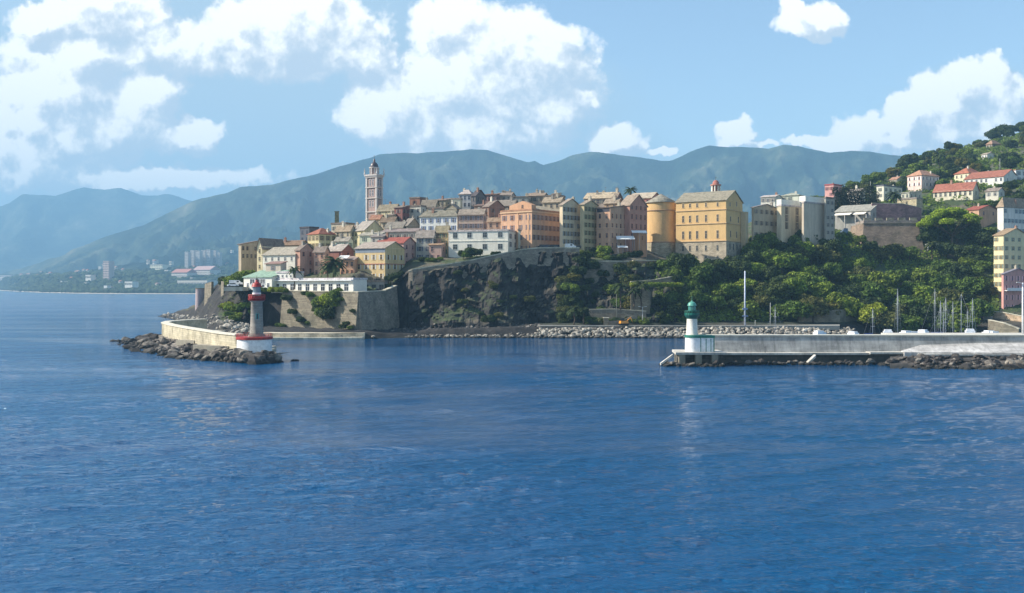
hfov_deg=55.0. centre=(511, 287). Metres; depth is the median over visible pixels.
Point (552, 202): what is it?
house
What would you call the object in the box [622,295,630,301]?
bush
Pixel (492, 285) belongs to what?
bush
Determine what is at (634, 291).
palm tree
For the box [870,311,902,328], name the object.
tree
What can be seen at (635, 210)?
house
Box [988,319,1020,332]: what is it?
stair ramp
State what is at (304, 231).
house
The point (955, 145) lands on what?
tree
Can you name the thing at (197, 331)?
mole wall
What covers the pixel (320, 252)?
house
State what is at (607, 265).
rampart
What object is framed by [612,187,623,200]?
house
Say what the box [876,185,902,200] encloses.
house
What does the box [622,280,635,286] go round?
bush
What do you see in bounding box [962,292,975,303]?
tree
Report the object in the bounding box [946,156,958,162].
tree
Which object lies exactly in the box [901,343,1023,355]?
apron pavement
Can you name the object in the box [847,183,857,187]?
tree
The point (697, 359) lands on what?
mole pier
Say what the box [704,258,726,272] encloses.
tree
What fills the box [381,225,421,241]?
house
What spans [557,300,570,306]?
bush
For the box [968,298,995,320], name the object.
tree
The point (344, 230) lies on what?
house
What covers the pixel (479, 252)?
tree
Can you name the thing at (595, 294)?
bush
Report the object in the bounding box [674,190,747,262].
palace
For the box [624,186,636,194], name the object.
palm tree
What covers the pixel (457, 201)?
house
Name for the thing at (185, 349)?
boulder
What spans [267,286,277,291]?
bush
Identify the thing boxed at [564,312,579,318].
bush
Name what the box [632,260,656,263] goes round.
rampart
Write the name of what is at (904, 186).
tree
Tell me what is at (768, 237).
tree
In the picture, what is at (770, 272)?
tree
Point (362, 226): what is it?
house
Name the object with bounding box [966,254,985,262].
tree
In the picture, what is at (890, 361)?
boulder
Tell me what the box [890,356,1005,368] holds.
rubble bank
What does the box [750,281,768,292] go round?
tree
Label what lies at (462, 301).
bush
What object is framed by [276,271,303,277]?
house
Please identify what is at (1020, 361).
boulder
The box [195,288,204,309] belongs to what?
watchtower
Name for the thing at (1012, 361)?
boulder
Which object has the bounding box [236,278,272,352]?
lighthouse
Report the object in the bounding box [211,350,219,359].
boulder
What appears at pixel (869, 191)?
cypress
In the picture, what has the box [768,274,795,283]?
tree
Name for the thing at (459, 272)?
bush
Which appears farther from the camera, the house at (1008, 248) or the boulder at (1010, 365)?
the house at (1008, 248)
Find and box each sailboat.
[866,311,875,333]
[894,289,900,332]
[937,301,943,332]
[939,300,952,332]
[946,294,975,332]
[962,310,969,332]
[969,298,975,328]
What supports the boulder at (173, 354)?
on the rubble bank at (172, 344)
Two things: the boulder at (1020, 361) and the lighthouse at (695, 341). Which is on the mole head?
the lighthouse at (695, 341)
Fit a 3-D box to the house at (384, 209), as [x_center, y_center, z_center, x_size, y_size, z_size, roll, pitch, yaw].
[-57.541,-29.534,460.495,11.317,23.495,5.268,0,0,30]
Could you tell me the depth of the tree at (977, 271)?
417.22 m
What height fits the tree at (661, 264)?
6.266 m
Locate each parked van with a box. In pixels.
[229,280,242,284]
[565,244,575,246]
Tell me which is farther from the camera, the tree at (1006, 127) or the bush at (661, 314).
the tree at (1006, 127)
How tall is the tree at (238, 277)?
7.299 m
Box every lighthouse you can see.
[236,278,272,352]
[684,301,714,351]
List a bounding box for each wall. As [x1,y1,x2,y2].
[161,319,242,348]
[221,281,230,295]
[589,309,645,319]
[609,314,637,324]
[630,276,676,288]
[631,289,651,313]
[706,334,1023,351]
[799,309,856,322]
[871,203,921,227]
[978,314,992,319]
[992,311,1021,321]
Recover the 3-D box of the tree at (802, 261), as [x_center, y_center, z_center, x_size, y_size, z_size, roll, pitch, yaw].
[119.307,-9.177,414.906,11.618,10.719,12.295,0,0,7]
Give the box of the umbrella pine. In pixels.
[916,207,982,243]
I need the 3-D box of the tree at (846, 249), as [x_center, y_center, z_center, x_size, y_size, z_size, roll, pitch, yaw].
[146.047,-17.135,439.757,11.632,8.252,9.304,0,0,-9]
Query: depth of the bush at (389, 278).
376.70 m
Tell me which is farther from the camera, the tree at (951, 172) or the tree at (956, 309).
the tree at (951, 172)
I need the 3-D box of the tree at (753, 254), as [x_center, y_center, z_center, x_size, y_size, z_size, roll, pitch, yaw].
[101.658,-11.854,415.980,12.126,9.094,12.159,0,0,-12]
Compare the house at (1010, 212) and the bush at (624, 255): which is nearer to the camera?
the bush at (624, 255)
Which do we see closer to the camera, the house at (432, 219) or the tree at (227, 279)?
the tree at (227, 279)
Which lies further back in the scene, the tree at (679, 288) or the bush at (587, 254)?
the bush at (587, 254)
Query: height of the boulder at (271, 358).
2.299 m
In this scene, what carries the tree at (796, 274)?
on the terrain
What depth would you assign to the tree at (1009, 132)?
817.88 m
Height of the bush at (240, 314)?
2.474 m
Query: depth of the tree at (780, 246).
421.53 m
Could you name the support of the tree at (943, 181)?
on the terrain
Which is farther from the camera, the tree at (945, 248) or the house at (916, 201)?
the house at (916, 201)
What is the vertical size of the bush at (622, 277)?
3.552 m
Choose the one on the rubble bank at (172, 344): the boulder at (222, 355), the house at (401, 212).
the boulder at (222, 355)
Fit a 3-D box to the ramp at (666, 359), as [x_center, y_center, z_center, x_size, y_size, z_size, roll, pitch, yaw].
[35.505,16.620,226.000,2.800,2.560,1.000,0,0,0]
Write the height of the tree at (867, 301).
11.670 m
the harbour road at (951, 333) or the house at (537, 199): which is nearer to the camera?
the harbour road at (951, 333)
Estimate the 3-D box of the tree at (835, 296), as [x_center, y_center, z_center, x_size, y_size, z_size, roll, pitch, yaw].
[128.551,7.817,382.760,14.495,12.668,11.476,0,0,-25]
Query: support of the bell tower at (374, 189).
on the terrain
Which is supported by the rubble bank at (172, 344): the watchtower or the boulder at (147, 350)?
the boulder at (147, 350)
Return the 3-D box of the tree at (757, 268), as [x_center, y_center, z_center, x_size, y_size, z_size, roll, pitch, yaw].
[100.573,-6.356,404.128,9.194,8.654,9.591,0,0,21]
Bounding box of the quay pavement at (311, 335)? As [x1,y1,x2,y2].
[264,332,364,339]
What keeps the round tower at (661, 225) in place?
on the terrain
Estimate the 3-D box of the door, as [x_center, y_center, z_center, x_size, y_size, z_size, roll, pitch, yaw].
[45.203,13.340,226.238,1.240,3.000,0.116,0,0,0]
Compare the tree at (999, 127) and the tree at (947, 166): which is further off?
the tree at (999, 127)
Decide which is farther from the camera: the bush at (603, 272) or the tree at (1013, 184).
the tree at (1013, 184)
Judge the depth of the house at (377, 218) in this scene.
449.54 m
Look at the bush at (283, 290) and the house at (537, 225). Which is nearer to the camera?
the bush at (283, 290)
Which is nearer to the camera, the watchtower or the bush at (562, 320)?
the bush at (562, 320)
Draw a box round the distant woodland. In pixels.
[0,263,238,292]
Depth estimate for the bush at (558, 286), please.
377.88 m
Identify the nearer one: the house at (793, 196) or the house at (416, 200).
the house at (416, 200)
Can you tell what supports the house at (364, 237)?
on the terrain
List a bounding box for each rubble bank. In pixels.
[128,335,289,355]
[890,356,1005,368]
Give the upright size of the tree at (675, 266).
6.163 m
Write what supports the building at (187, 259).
on the mountain at (225, 223)
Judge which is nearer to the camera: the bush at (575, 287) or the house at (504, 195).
the bush at (575, 287)
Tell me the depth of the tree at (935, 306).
384.15 m
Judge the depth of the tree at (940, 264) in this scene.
425.79 m
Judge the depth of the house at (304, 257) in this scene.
399.36 m
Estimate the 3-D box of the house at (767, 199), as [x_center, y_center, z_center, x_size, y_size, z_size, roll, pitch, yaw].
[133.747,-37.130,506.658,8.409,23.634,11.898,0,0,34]
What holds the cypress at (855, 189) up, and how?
on the terrain
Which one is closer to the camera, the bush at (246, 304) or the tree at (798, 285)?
the bush at (246, 304)
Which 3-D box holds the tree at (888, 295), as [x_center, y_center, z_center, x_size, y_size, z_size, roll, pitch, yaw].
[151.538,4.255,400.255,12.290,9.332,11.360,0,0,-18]
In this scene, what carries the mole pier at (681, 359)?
in the sea water
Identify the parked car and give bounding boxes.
[227,283,238,286]
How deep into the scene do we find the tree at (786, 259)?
409.09 m
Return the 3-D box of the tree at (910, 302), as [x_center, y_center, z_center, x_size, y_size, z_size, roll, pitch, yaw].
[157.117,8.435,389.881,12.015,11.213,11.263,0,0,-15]
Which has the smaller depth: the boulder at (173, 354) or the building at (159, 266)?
the boulder at (173, 354)
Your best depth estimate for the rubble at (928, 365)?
228.06 m
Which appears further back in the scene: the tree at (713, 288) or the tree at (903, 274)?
the tree at (903, 274)
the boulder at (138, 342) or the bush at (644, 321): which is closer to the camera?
the boulder at (138, 342)
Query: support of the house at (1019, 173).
on the terrain
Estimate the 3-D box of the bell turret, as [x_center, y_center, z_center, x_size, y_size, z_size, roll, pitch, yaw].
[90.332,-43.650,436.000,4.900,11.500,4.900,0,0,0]
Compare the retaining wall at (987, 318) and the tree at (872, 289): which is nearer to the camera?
the retaining wall at (987, 318)
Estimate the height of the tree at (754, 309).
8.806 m
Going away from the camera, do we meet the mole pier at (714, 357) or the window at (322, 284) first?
the mole pier at (714, 357)
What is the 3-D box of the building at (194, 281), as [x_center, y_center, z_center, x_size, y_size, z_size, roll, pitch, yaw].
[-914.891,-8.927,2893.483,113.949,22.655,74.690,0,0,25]
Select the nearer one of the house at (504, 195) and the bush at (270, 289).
the bush at (270, 289)
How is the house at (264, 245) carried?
on the terrain
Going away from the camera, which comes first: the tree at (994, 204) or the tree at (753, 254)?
the tree at (753, 254)
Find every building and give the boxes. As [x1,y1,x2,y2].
[0,275,13,279]
[85,275,95,280]
[103,261,113,279]
[125,281,138,287]
[150,264,170,269]
[171,269,197,276]
[177,280,217,285]
[185,252,190,267]
[190,250,196,265]
[193,266,220,274]
[196,251,202,265]
[201,250,206,265]
[207,250,212,265]
[213,250,218,264]
[217,252,221,265]
[271,278,367,292]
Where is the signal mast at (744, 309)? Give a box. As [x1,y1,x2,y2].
[742,271,747,325]
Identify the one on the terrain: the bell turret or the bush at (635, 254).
the bush at (635, 254)
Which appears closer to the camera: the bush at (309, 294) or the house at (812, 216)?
the bush at (309, 294)
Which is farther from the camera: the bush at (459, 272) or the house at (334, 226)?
the house at (334, 226)
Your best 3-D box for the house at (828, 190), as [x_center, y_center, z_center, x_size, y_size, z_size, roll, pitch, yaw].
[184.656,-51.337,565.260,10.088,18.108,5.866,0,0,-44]
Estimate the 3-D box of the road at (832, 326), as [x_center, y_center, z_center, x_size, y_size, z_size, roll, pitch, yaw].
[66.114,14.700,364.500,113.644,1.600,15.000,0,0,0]
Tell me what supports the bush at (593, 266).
on the terrain
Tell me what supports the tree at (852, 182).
on the terrain
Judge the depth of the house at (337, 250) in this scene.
404.85 m
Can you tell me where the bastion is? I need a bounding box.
[850,217,923,249]
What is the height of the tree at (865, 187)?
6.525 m
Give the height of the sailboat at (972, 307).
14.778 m
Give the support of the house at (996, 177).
on the terrain
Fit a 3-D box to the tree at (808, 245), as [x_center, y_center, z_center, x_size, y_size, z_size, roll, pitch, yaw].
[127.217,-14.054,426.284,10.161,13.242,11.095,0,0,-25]
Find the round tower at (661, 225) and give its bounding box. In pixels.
[645,194,675,256]
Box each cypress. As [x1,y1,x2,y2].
[832,187,843,210]
[835,187,845,206]
[842,187,852,205]
[848,191,854,204]
[851,187,857,204]
[854,189,862,204]
[858,189,866,204]
[864,183,874,203]
[869,186,877,203]
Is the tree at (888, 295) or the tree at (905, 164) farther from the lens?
the tree at (905, 164)
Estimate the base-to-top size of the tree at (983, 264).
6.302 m
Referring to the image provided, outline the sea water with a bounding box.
[0,291,1023,592]
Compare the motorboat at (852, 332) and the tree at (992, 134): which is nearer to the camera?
the motorboat at (852, 332)
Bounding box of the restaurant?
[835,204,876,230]
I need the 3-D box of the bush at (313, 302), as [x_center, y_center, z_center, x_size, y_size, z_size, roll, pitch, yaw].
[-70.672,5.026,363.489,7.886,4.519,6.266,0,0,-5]
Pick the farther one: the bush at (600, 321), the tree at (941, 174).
the tree at (941, 174)
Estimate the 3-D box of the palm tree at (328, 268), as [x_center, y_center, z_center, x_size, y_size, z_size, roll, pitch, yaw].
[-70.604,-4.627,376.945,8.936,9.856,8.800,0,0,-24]
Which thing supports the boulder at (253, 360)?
on the rubble bank at (172, 344)
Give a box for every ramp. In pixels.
[660,354,672,364]
[806,355,815,362]
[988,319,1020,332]
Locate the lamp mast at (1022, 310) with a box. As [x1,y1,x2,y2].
[1016,282,1023,333]
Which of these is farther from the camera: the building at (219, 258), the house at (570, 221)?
the building at (219, 258)
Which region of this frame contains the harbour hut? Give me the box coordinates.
[603,317,608,324]
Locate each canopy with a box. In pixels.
[616,236,634,238]
[631,230,646,258]
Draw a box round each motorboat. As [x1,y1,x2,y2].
[813,330,825,333]
[847,331,858,333]
[883,329,892,332]
[918,329,928,332]
[965,329,974,332]
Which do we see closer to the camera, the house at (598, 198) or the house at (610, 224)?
the house at (610, 224)
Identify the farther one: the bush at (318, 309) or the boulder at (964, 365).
the bush at (318, 309)
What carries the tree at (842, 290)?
on the terrain
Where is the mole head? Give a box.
[672,349,726,354]
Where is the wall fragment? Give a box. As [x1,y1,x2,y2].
[204,282,213,305]
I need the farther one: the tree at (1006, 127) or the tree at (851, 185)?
the tree at (1006, 127)
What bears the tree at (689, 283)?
on the terrain
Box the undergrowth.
[654,133,1023,321]
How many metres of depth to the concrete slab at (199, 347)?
256.12 m
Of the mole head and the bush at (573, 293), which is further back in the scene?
the bush at (573, 293)
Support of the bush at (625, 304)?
on the terrain
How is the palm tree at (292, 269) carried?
on the terrain
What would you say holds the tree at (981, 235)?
on the terrain
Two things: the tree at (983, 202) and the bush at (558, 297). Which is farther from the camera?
the tree at (983, 202)
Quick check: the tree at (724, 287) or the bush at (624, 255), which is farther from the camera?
the bush at (624, 255)
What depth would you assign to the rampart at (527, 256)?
383.38 m
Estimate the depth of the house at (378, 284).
371.17 m
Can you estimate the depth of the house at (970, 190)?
521.77 m
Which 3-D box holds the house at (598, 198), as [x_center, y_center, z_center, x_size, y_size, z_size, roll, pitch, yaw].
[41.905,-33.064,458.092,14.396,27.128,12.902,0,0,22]
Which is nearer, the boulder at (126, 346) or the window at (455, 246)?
the boulder at (126, 346)
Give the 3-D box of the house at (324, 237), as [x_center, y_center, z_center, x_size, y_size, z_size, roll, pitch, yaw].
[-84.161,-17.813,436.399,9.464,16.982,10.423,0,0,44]
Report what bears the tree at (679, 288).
on the terrain
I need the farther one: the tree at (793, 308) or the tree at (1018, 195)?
the tree at (1018, 195)
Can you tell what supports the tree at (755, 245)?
on the terrain
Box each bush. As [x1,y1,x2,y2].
[220,301,233,306]
[223,303,233,310]
[223,311,234,315]
[228,315,240,320]
[229,304,235,310]
[232,304,242,310]
[234,312,242,316]
[239,302,250,308]
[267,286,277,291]
[279,288,288,292]
[280,294,292,300]
[287,308,297,313]
[296,316,305,321]
[305,291,314,296]
[310,295,323,306]
[314,305,326,316]
[315,292,331,304]
[318,306,335,318]
[324,296,339,306]
[329,287,343,297]
[338,324,347,328]
[383,276,394,280]
[389,272,400,277]
[453,270,462,274]
[457,298,468,303]
[480,314,496,321]
[488,282,498,287]
[493,312,503,316]
[522,295,535,301]
[555,275,569,282]
[555,312,566,318]
[556,283,568,290]
[556,294,565,300]
[556,305,570,312]
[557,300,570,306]
[558,318,570,322]
[560,282,571,289]
[563,294,579,303]
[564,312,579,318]
[567,273,581,280]
[567,291,579,295]
[569,265,586,274]
[569,283,580,291]
[572,255,588,264]
[580,250,591,258]
[581,259,599,267]
[582,250,591,257]
[584,316,596,323]
[585,260,602,269]
[585,277,594,282]
[590,252,597,257]
[591,291,601,296]
[594,317,603,324]
[595,252,608,257]
[596,270,609,275]
[602,255,611,259]
[603,284,619,293]
[610,297,624,306]
[612,263,626,271]
[614,266,631,273]
[615,253,627,258]
[618,274,629,281]
[618,274,636,281]
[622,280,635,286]
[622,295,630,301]
[622,301,630,309]
[623,251,632,256]
[626,260,640,267]
[631,251,639,256]
[638,319,649,324]
[646,261,656,266]
[655,311,666,318]
[659,317,670,323]
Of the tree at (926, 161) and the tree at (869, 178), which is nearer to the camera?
the tree at (869, 178)
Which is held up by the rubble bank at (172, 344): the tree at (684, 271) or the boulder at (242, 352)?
the boulder at (242, 352)
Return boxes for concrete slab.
[176,339,194,344]
[193,344,210,350]
[207,345,228,351]
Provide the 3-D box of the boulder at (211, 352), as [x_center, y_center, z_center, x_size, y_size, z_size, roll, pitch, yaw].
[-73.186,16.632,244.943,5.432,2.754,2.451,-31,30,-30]
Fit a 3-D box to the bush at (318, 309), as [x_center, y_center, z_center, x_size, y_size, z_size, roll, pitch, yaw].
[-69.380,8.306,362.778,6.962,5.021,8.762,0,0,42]
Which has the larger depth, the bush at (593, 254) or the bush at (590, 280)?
the bush at (593, 254)
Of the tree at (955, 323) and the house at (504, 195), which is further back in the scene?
the house at (504, 195)
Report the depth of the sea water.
97.68 m
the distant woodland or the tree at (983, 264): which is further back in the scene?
the distant woodland
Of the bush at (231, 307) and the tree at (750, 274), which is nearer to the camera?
the bush at (231, 307)
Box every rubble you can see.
[116,289,1021,369]
[162,312,855,338]
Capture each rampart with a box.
[280,290,360,329]
[355,285,399,329]
[408,247,579,290]
[584,260,628,283]
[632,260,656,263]
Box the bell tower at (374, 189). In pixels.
[364,156,384,220]
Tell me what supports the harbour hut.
on the road at (832, 326)
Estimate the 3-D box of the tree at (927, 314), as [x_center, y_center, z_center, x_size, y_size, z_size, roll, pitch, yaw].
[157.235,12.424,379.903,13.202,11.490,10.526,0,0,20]
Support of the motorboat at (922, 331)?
on the sea water
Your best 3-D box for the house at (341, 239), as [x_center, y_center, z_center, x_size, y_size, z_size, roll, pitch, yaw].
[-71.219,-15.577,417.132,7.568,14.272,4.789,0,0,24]
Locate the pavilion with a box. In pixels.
[242,270,288,289]
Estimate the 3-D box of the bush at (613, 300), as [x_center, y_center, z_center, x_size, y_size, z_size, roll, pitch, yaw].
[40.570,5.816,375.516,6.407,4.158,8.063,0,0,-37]
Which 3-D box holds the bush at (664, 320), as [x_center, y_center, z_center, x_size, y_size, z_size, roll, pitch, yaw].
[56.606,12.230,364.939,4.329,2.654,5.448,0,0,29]
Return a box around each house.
[237,241,257,271]
[255,238,284,270]
[261,247,296,269]
[265,261,287,270]
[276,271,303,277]
[283,237,307,246]
[294,237,313,275]
[299,226,318,241]
[306,228,335,248]
[312,243,330,273]
[329,241,354,266]
[331,221,354,232]
[333,234,354,247]
[334,221,354,248]
[339,255,358,274]
[353,218,383,254]
[354,241,405,277]
[358,228,384,244]
[367,280,388,289]
[369,213,384,225]
[370,231,385,241]
[376,201,399,215]
[377,231,415,263]
[380,214,398,229]
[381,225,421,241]
[384,220,406,228]
[388,210,395,216]
[393,201,410,221]
[404,213,419,227]
[409,197,425,204]
[410,204,426,223]
[414,229,436,257]
[419,208,458,229]
[421,197,439,210]
[427,204,444,210]
[428,239,446,257]
[435,222,450,257]
[438,196,450,206]
[443,200,460,212]
[448,229,515,257]
[451,198,462,208]
[457,185,472,208]
[458,207,487,229]
[470,187,486,208]
[474,200,484,208]
[482,196,505,229]
[485,190,500,203]
[486,212,500,229]
[498,196,517,209]
[500,190,515,199]
[500,201,559,248]
[513,193,530,202]
[517,229,520,247]
[528,190,547,205]
[541,192,564,210]
[543,192,565,197]
[558,196,579,246]
[579,196,598,250]
[583,187,614,207]
[596,202,624,254]
[603,193,621,206]
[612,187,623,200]
[621,194,647,251]
[632,192,658,201]
[633,233,645,257]
[750,202,776,239]
[760,192,782,206]
[776,199,801,241]
[781,191,802,205]
[799,196,823,244]
[824,183,841,199]
[824,197,834,239]
[847,185,865,203]
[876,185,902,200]
[889,175,900,181]
[897,197,922,212]
[901,191,921,197]
[906,170,939,191]
[932,180,979,201]
[953,166,977,182]
[963,169,1017,185]
[968,203,996,227]
[981,149,994,158]
[984,186,1005,200]
[985,140,1000,147]
[992,225,1023,292]
[996,197,1023,232]
[1000,262,1023,308]
[1013,169,1023,180]
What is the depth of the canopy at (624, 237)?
402.34 m
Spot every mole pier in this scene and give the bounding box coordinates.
[678,355,684,365]
[694,355,701,365]
[711,355,717,364]
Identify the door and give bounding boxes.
[706,342,710,351]
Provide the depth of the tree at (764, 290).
382.98 m
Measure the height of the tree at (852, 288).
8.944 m
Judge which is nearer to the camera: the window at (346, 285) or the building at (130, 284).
the window at (346, 285)
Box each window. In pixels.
[305,283,309,290]
[313,283,316,290]
[321,283,324,290]
[328,283,332,290]
[344,283,348,290]
[453,244,457,249]
[467,232,471,237]
[482,232,486,237]
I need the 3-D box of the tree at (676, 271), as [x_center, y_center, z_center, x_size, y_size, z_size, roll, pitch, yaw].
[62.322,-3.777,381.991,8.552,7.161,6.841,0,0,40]
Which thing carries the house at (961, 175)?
on the terrain
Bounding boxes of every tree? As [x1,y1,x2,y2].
[222,275,236,285]
[230,272,243,282]
[238,269,255,276]
[287,266,302,288]
[317,262,338,277]
[319,256,348,277]
[461,251,472,257]
[464,247,476,255]
[473,248,482,256]
[565,306,582,324]
[577,307,590,323]
[596,245,611,253]
[610,283,629,309]
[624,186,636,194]
[625,287,642,307]
[631,281,650,308]
[651,294,668,307]
[656,259,669,268]
[661,290,678,303]
[663,268,683,277]
[663,272,682,281]
[666,252,695,267]
[666,301,684,319]
[670,264,681,268]
[670,282,689,292]
[672,267,689,275]
[678,289,708,305]
[681,279,697,288]
[681,306,697,314]
[687,261,712,283]
[690,281,704,292]
[701,292,712,307]
[703,271,724,284]
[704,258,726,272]
[706,296,726,312]
[711,282,736,297]
[715,282,739,299]
[720,265,740,280]
[723,254,751,265]
[726,296,746,309]
[729,270,743,279]
[731,281,746,294]
[732,260,751,270]
[735,299,762,320]
[738,278,757,291]
[739,249,764,262]
[740,239,769,252]
[740,269,755,279]
[749,262,766,279]
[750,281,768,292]
[752,294,773,307]
[753,231,779,245]
[753,284,781,298]
[757,248,780,266]
[757,266,780,279]
[765,295,782,306]
[767,250,799,273]
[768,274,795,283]
[768,281,794,298]
[771,302,796,320]
[774,241,794,252]
[781,300,813,321]
[782,244,810,259]
[782,253,808,271]
[783,276,809,299]
[788,235,809,242]
[788,271,811,277]
[795,229,817,239]
[795,240,815,255]
[797,265,818,275]
[798,293,809,299]
[799,273,827,294]
[800,295,831,321]
[808,244,825,264]
[809,281,835,298]
[812,248,842,264]
[815,267,829,277]
[817,238,843,251]
[819,262,842,280]
[825,284,850,299]
[825,291,852,309]
[825,302,841,314]
[832,270,852,282]
[834,260,851,270]
[835,231,855,242]
[835,241,850,253]
[841,296,865,316]
[842,273,866,284]
[843,283,861,298]
[845,180,859,187]
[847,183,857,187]
[848,257,870,267]
[853,265,876,279]
[854,235,866,242]
[856,281,884,298]
[856,296,885,306]
[857,302,887,326]
[858,183,871,190]
[861,174,877,182]
[862,240,878,252]
[866,271,899,288]
[870,172,886,179]
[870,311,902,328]
[872,248,891,263]
[879,287,898,304]
[884,191,902,202]
[885,167,901,176]
[885,243,904,258]
[885,268,909,286]
[886,181,896,185]
[887,294,904,306]
[888,304,909,314]
[889,313,923,332]
[892,295,925,307]
[895,161,909,168]
[897,183,906,190]
[898,280,924,294]
[899,246,918,259]
[900,153,919,163]
[906,305,936,328]
[908,163,922,170]
[909,268,940,284]
[910,285,938,299]
[916,228,942,242]
[920,303,938,311]
[922,152,932,159]
[922,159,932,165]
[922,241,939,259]
[924,312,950,331]
[925,273,956,289]
[925,296,945,304]
[928,223,956,241]
[930,287,965,302]
[931,152,947,167]
[931,259,951,270]
[932,154,944,163]
[933,170,948,178]
[934,178,949,186]
[936,242,955,258]
[938,300,965,313]
[939,160,947,165]
[940,264,973,279]
[942,162,956,169]
[942,224,972,243]
[943,141,953,150]
[944,150,955,156]
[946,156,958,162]
[946,313,980,332]
[947,167,961,175]
[947,262,969,267]
[949,244,971,257]
[949,279,962,288]
[952,143,959,148]
[954,158,969,168]
[955,149,971,156]
[956,276,990,294]
[957,219,981,238]
[957,257,977,265]
[959,305,977,317]
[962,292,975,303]
[963,153,976,160]
[963,244,987,257]
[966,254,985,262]
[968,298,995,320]
[969,163,982,168]
[970,228,994,247]
[971,265,984,275]
[974,141,984,147]
[974,260,992,269]
[975,295,988,301]
[977,199,992,205]
[982,165,991,170]
[986,287,997,294]
[987,131,998,138]
[989,200,999,208]
[990,128,1002,132]
[995,123,1007,131]
[995,184,1010,188]
[997,152,1008,161]
[1001,125,1012,132]
[1001,158,1016,168]
[1002,180,1018,188]
[1003,140,1017,147]
[1003,152,1020,158]
[1004,129,1014,135]
[1004,188,1011,195]
[1007,155,1019,161]
[1009,193,1023,198]
[1012,125,1019,131]
[1015,121,1023,126]
[1018,136,1023,143]
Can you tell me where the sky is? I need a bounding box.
[0,0,1023,205]
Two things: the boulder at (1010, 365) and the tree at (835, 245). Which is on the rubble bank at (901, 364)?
the boulder at (1010, 365)
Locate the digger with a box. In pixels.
[618,317,632,324]
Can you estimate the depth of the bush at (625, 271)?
383.35 m
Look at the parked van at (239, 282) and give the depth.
391.21 m
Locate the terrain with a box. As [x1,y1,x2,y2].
[158,137,1023,338]
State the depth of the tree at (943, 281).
407.99 m
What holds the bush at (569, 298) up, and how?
on the terrain
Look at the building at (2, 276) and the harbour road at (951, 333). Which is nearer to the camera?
the harbour road at (951, 333)
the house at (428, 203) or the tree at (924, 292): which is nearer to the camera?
the tree at (924, 292)
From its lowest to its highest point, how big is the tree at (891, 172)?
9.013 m
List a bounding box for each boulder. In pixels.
[122,345,134,348]
[130,348,140,351]
[136,339,147,344]
[142,341,158,346]
[143,348,155,352]
[161,337,168,344]
[163,352,178,357]
[183,347,190,351]
[194,353,204,358]
[209,347,226,355]
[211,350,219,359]
[219,352,227,358]
[233,348,240,354]
[239,349,248,356]
[242,352,254,362]
[246,354,265,360]
[247,355,265,364]
[255,352,267,357]
[266,355,274,362]
[275,354,282,362]
[758,358,766,364]
[835,360,842,364]
[866,358,874,363]
[886,359,894,362]
[950,356,964,362]
[959,363,971,369]
[984,359,993,364]
[1003,364,1018,368]
[1005,358,1015,364]
[1014,363,1023,368]
[1015,360,1023,364]
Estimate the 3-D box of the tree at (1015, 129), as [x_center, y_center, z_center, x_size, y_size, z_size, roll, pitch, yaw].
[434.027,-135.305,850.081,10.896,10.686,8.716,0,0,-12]
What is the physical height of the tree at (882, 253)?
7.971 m
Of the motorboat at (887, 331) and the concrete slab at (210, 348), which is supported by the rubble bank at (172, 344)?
the concrete slab at (210, 348)
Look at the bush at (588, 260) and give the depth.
384.77 m
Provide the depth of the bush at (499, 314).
362.70 m
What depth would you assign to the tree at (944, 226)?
452.63 m
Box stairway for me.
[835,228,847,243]
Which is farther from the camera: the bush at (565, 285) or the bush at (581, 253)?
the bush at (581, 253)
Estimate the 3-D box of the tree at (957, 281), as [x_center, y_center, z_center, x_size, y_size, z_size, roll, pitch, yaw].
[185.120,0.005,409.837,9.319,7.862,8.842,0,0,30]
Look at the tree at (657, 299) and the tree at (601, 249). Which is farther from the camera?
the tree at (601, 249)
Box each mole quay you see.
[727,352,869,354]
[866,351,903,353]
[924,354,1022,355]
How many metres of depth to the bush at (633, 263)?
385.77 m
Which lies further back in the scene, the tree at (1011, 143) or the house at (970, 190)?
the tree at (1011, 143)
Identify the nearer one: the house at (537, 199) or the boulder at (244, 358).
the boulder at (244, 358)
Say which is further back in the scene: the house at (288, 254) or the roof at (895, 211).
the roof at (895, 211)
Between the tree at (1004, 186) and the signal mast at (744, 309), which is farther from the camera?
the tree at (1004, 186)
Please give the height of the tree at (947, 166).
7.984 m
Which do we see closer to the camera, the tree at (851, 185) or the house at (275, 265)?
the house at (275, 265)
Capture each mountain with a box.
[0,145,900,293]
[0,187,191,273]
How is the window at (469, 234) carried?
in the house at (495, 240)
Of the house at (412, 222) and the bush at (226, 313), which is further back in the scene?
the house at (412, 222)
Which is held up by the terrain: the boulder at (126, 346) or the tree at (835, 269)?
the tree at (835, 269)
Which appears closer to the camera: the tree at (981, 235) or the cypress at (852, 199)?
the tree at (981, 235)
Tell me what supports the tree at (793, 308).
on the terrain
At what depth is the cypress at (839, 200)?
499.38 m
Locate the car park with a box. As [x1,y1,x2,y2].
[224,287,252,290]
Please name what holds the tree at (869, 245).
on the terrain
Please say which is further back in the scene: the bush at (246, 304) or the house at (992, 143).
the house at (992, 143)
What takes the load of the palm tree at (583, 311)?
on the terrain
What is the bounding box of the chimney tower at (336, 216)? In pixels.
[334,211,338,222]
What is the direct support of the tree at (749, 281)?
on the terrain
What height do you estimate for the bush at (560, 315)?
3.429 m
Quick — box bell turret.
[710,177,720,190]
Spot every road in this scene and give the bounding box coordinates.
[538,324,839,329]
[881,333,1021,333]
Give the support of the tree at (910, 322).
on the terrain

